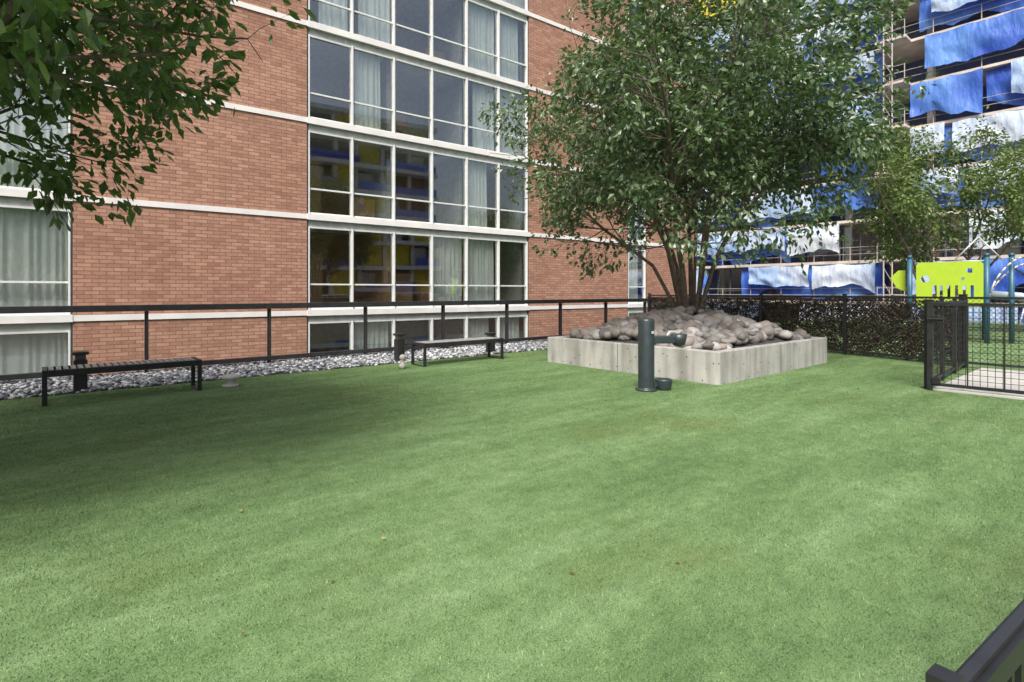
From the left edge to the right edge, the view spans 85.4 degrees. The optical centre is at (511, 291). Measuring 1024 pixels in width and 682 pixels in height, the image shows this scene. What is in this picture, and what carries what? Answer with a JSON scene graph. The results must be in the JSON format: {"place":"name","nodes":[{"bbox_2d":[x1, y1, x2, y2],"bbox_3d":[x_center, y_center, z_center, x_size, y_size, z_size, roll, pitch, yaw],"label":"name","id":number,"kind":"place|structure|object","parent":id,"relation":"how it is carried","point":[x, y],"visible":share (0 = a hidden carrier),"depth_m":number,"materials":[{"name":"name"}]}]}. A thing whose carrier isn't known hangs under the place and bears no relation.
{"place":"outdoors","nodes":[
{"label":"outdoors","id":0,"kind":"place"},
{"bbox_2d":[310,0,521,356],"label":"room walls","id":1,"kind":"structure","parent":0,"point":[373,171],"depth_m":21.68,"materials":[{"name":"grey paint"}]},
{"bbox_2d":[310,0,632,307],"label":"floor slabs","id":2,"kind":"structure","parent":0,"point":[329,58],"depth_m":20.84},
{"bbox_2d":[0,349,1023,681],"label":"artificial turf","id":3,"kind":"structure","parent":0,"point":[786,527],"depth_m":3.18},
{"bbox_2d":[42,357,201,406],"bbox_3d":[-5.020,1.138,7.218,1.670,0.424,0.460,0,0,-40],"label":"park bench","id":4,"kind":"object","parent":3,"relation":"on","point":[79,369],"visible":1,"depth_m":7.07,"materials":[{"name":"black metal"}]},
{"bbox_2d":[220,374,240,387],"bbox_3d":[-4.010,1.265,7.906,0.270,0.170,0.270,0,0,-40],"label":"vent cap","id":5,"kind":"object","parent":3,"relation":"on","point":[230,379],"visible":1,"depth_m":7.84,"materials":[{"name":"grey metal"}]},
{"bbox_2d":[399,354,405,368],"bbox_3d":[-1.919,1.225,9.738,0.120,0.250,0.120,0,0,-40],"label":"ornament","id":6,"kind":"object","parent":3,"relation":"on","point":[402,364],"visible":1,"depth_m":9.70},
{"bbox_2d":[411,337,502,366],"bbox_3d":[-1.019,1.138,10.702,1.840,0.424,0.460,0,0,-40],"label":"park bench","id":7,"kind":"object","parent":3,"relation":"on","point":[449,342],"visible":1,"depth_m":10.39,"materials":[{"name":"black metal"}]},
{"bbox_2d":[142,359,1005,634],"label":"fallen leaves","id":8,"kind":"object","parent":3,"relation":"on","point":[383,537],"visible":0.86,"depth_m":4.85,"materials":[{"name":"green plant"}]},
{"bbox_2d":[635,318,686,391],"bbox_3d":[2.052,0.858,7.652,0.734,0.985,0.299,0,0,-12],"label":"drinking fountain","id":9,"kind":"object","parent":3,"relation":"on","point":[648,340],"visible":1,"depth_m":7.53,"materials":[{"name":"paint"}]},
{"bbox_2d":[548,305,826,384],"bbox_3d":[3.337,0.811,10.619,3.952,1.119,3.552,0,0,-40],"label":"concrete planter","id":10,"kind":"object","parent":3,"relation":"on","point":[719,347],"visible":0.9,"depth_m":9.37,"materials":[{"name":"grey concrete"}]},
{"bbox_2d":[477,0,938,315],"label":"shade tree","id":11,"kind":"object","parent":10,"relation":"in","point":[640,117],"visible":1,"depth_m":8.75,"materials":[{"name":"green plant"}]},
{"bbox_2d":[923,298,967,388],"bbox_3d":[6.899,0.738,8.773,3.189,1.265,0.066,0,0,-43],"label":"fence","id":12,"kind":"object","parent":3,"relation":"on","point":[954,343],"visible":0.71,"depth_m":8.62,"materials":[{"name":"black metal"}]},
{"bbox_2d":[925,599,1023,681],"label":"fence","id":13,"kind":"object","parent":3,"relation":"on","point":[997,655],"visible":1,"depth_m":0.91,"materials":[{"name":"black metal"}]},
{"bbox_2d":[926,299,1023,393],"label":"metal gate","id":14,"kind":"structure","parent":3,"relation":"on","point":[931,304],"depth_m":7.32,"materials":[{"name":"black metal"}]},
{"bbox_2d":[927,316,945,383],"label":"gate hinges","id":15,"kind":"object","parent":14,"relation":"attached to","point":[937,319],"visible":1,"depth_m":7.51,"materials":[{"name":"black metal"}]},
{"bbox_2d":[963,294,1023,367],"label":"fence","id":16,"kind":"object","parent":3,"relation":"on","point":[993,298],"visible":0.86,"depth_m":9.58,"materials":[{"name":"black metal"}]},
{"bbox_2d":[778,319,1023,370],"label":"playground lawn","id":17,"kind":"structure","parent":0,"point":[1015,346],"depth_m":12.93,"materials":[{"name":"green plant"}]},
{"bbox_2d":[647,296,781,320],"bbox_3d":[8.172,0.762,21.334,9.776,1.215,0.076,0,0,-40],"label":"picket railing","id":18,"kind":"object","parent":17,"relation":"on","point":[710,297],"visible":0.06,"depth_m":21.17,"materials":[{"name":"metal"}]},
{"bbox_2d":[784,295,1023,329],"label":"picket railing","id":19,"kind":"object","parent":17,"relation":"on","point":[916,315],"visible":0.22,"depth_m":19.61,"materials":[{"name":"black metal"}]},
{"bbox_2d":[822,104,1023,332],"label":"young tree","id":20,"kind":"object","parent":17,"relation":"on","point":[906,205],"visible":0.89,"depth_m":16.53,"materials":[{"name":"green plant"}]},
{"bbox_2d":[907,253,1014,343],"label":"posts","id":21,"kind":"object","parent":17,"relation":"on","point":[985,257],"visible":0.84,"depth_m":14.41,"materials":[{"name":"metal"}]},
{"bbox_2d":[891,270,904,290],"bbox_3d":[10.970,-0.300,15.779,0.350,0.600,0.040,0,0,35],"label":"side panel","id":22,"kind":"object","parent":21,"relation":"attached to","point":[898,278],"visible":1,"depth_m":15.74,"materials":[{"name":"plastic"}]},
{"bbox_2d":[916,261,982,306],"bbox_3d":[11.734,-0.200,14.911,1.420,1.200,0.040,0,0,35],"label":"activity panel","id":23,"kind":"object","parent":21,"relation":"attached to","point":[944,274],"visible":0.88,"depth_m":14.88,"materials":[{"name":"plastic"}]},
{"bbox_2d":[953,236,1023,328],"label":"climbing bars","id":24,"kind":"object","parent":21,"relation":"attached to","point":[995,283],"visible":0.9,"depth_m":14.52,"materials":[{"name":"white metal"}]},
{"bbox_2d":[990,291,1023,302],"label":"slide","id":25,"kind":"object","parent":21,"relation":"attached to","point":[1001,294],"visible":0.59,"depth_m":14.51,"materials":[{"name":"plastic"}]},
{"bbox_2d":[1003,149,1023,274],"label":"young tree","id":26,"kind":"object","parent":17,"relation":"on","point":[1020,238],"visible":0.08,"depth_m":17.08,"materials":[{"name":"green plant"}]},
{"bbox_2d":[830,353,971,367],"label":"terrace deck","id":27,"kind":"structure","parent":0,"point":[901,361],"depth_m":10.97,"materials":[{"name":"concrete"}]},
{"bbox_2d":[0,339,547,400],"bbox_3d":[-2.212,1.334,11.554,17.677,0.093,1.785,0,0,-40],"label":"pebbles","id":28,"kind":"object","parent":27,"relation":"on","point":[20,388],"visible":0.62,"depth_m":9.35,"materials":[{"name":"grey gravel"}]},
{"bbox_2d":[72,351,88,392],"bbox_3d":[-5.837,1.090,7.507,0.180,0.560,0.180,0,0,-40],"label":"bollard light","id":29,"kind":"object","parent":28,"relation":"on","point":[80,382],"visible":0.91,"depth_m":7.45,"materials":[{"name":"black metal"}]},
{"bbox_2d":[0,298,647,380],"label":"terrace railing","id":30,"kind":"object","parent":28,"relation":"on","point":[268,358],"visible":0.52,"depth_m":10.50,"materials":[{"name":"metal"}]},
{"bbox_2d":[393,333,405,361],"bbox_3d":[-2.159,1.085,10.637,0.180,0.570,0.180,0,0,-40],"label":"bollard light","id":31,"kind":"object","parent":28,"relation":"on","point":[399,344],"visible":0.88,"depth_m":10.58,"materials":[{"name":"black metal"}]},
{"bbox_2d":[485,332,495,351],"bbox_3d":[-0.472,1.135,12.204,0.180,0.470,0.180,0,0,-40],"label":"bollard light","id":32,"kind":"object","parent":28,"relation":"on","point":[492,345],"visible":0.53,"depth_m":12.16,"materials":[{"name":"black metal"}]},
{"bbox_2d":[648,293,962,367],"bbox_3d":[6.278,0.708,13.890,0.197,1.325,8.750,0,0,-25],"label":"fence","id":33,"kind":"object","parent":27,"relation":"on","point":[871,319],"visible":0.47,"depth_m":11.76,"materials":[{"name":"black metal"}]},
{"bbox_2d":[933,368,1023,399],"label":"gate pavement","id":34,"kind":"structure","parent":0,"point":[1016,381],"depth_m":7.95,"materials":[{"name":"grey concrete"}]},
{"label":"ground","id":35,"kind":"structure","parent":0,"visible":0},
{"bbox_2d":[73,0,694,374],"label":"brick walls","id":36,"kind":"structure","parent":35,"relation":"on","point":[239,159],"depth_m":15.85,"materials":[{"name":"brown brick"}]},
{"bbox_2d":[0,0,645,364],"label":"window frames","id":37,"kind":"structure","parent":36,"relation":"in","point":[466,126],"depth_m":19.63,"materials":[{"name":"grey metal"}]},
{"bbox_2d":[0,0,695,323],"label":"white bands","id":38,"kind":"object","parent":36,"relation":"attached to","point":[11,192],"visible":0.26,"depth_m":17.79,"materials":[{"name":"paint"}]},
{"bbox_2d":[70,0,645,364],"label":"window gaskets","id":39,"kind":"object","parent":36,"relation":"attached to","point":[71,279],"depth_m":17.91,"materials":[{"name":"black rubber"}]},
{"bbox_2d":[0,0,641,381],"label":"curtains","id":40,"kind":"object","parent":39,"relation":"attached to","point":[33,246],"visible":0.16,"depth_m":18.42,"materials":[{"name":"white fabric"}]},
{"bbox_2d":[0,0,644,331],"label":"header panels","id":41,"kind":"object","parent":39,"relation":"attached to","point":[21,327],"visible":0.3,"depth_m":18.86,"materials":[{"name":"beige concrete"}]},
{"bbox_2d":[310,0,521,357],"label":"room furniture","id":42,"kind":"object","parent":35,"relation":"on","point":[329,258],"visible":0.14,"depth_m":20.74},
{"bbox_2d":[695,0,1023,322],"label":"building under construction","id":43,"kind":"structure","parent":35,"relation":"on","point":[971,52],"depth_m":38.65,"materials":[{"name":"concrete"}]},
{"bbox_2d":[717,216,1020,321],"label":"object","id":44,"kind":"structure","parent":43,"relation":"in","point":[861,249],"depth_m":42.00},
{"bbox_3d":[-5.023,0.951,2.815,2.202,0.838,2.002,0,0,-40],"label":"concrete planter","id":45,"kind":"object","parent":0,"visible":0},
{"bbox_2d":[0,0,316,231],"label":"shade tree","id":46,"kind":"object","parent":45,"relation":"in","point":[28,57],"visible":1,"depth_m":4.52,"materials":[{"name":"green plant"}]}
]}

